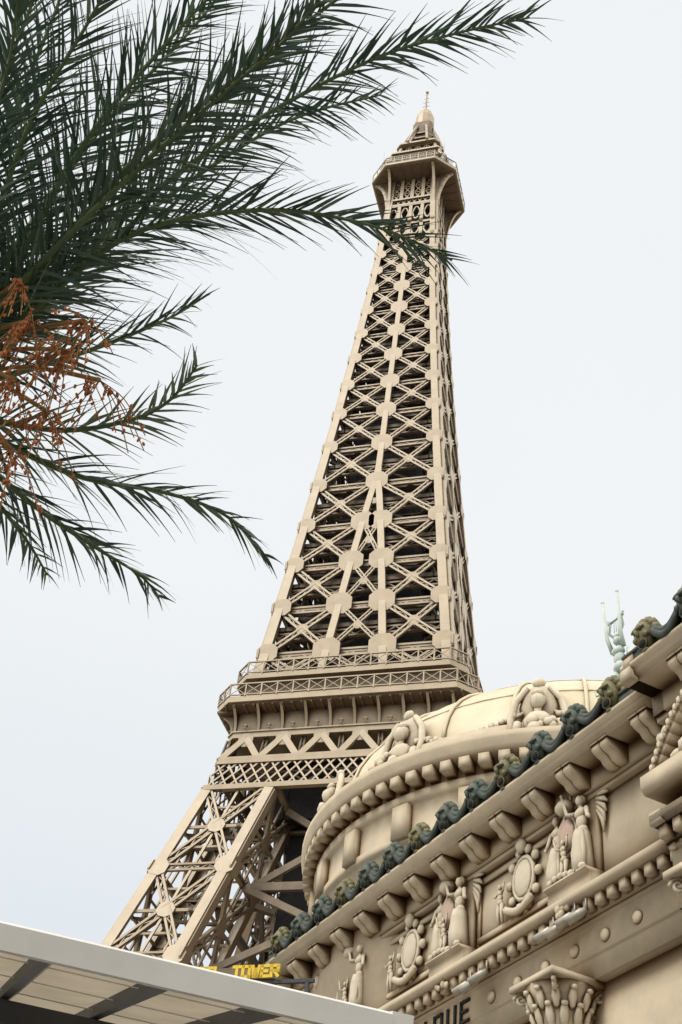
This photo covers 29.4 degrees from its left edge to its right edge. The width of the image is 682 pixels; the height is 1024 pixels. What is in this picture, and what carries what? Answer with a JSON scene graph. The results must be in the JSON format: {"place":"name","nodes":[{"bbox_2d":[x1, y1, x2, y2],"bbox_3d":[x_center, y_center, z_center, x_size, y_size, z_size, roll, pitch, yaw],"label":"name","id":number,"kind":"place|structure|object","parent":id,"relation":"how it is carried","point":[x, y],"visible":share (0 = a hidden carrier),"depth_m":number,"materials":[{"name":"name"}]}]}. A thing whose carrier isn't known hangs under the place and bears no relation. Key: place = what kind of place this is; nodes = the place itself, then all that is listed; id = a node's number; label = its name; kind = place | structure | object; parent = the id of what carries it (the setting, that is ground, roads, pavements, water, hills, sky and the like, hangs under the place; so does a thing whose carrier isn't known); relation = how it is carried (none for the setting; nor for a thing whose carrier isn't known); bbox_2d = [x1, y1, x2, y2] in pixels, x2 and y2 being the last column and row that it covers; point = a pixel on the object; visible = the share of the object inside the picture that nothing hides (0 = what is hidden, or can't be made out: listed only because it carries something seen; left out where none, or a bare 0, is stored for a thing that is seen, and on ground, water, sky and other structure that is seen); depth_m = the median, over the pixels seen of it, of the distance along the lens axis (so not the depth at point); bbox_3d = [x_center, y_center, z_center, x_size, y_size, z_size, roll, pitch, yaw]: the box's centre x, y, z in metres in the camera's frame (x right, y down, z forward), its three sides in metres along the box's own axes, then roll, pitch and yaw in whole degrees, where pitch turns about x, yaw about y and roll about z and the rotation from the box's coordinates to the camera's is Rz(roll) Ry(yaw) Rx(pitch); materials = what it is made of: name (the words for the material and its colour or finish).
{"place":"outdoors","nodes":[
{"label":"outdoors","id":0,"kind":"place"},
{"bbox_2d":[0,0,681,966],"label":"sky","id":1,"kind":"structure","parent":0,"point":[566,329],"materials":[{"name":"white"}]},
{"bbox_2d":[301,677,604,1008],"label":"dome","id":2,"kind":"structure","parent":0,"point":[413,770],"depth_m":39.62,"materials":[{"name":"beige stone"}]},
{"bbox_2d":[265,587,681,1023],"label":"building","id":3,"kind":"structure","parent":0,"point":[541,883],"depth_m":30.32,"materials":[{"name":"beige stone"}]},
{"bbox_2d":[594,589,634,697],"bbox_3d":[6.723,3.895,31.634,0.800,4.408,1.574,24,-45,-18],"label":"lyre statue","id":4,"kind":"object","parent":3,"relation":"attached to","point":[617,652],"visible":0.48,"depth_m":32.00,"materials":[{"name":"stone"}]},
{"label":"ground","id":5,"kind":"structure","parent":0,"visible":0},
{"bbox_2d":[0,921,413,1023],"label":"canopy roof","id":6,"kind":"structure","parent":5,"relation":"on","point":[49,978],"depth_m":11.21,"materials":[{"name":"metal"}]},
{"bbox_2d":[200,964,314,992],"bbox_3d":[-2.099,9.933,15.624,2.800,9.173,0.105,-8,-44,16],"label":"tower sign","id":7,"kind":"object","parent":5,"relation":"on","point":[261,971],"visible":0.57,"depth_m":18.41,"materials":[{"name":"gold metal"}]},
{"bbox_2d":[0,0,560,609],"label":"date palm tree","id":8,"kind":"object","parent":5,"relation":"on","point":[38,288],"visible":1,"depth_m":10.23,"materials":[{"name":"green plant"}]},
{"bbox_2d":[101,91,483,979],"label":"tower","id":9,"kind":"structure","parent":5,"relation":"on","point":[381,629],"depth_m":108.45,"materials":[{"name":"metal"}]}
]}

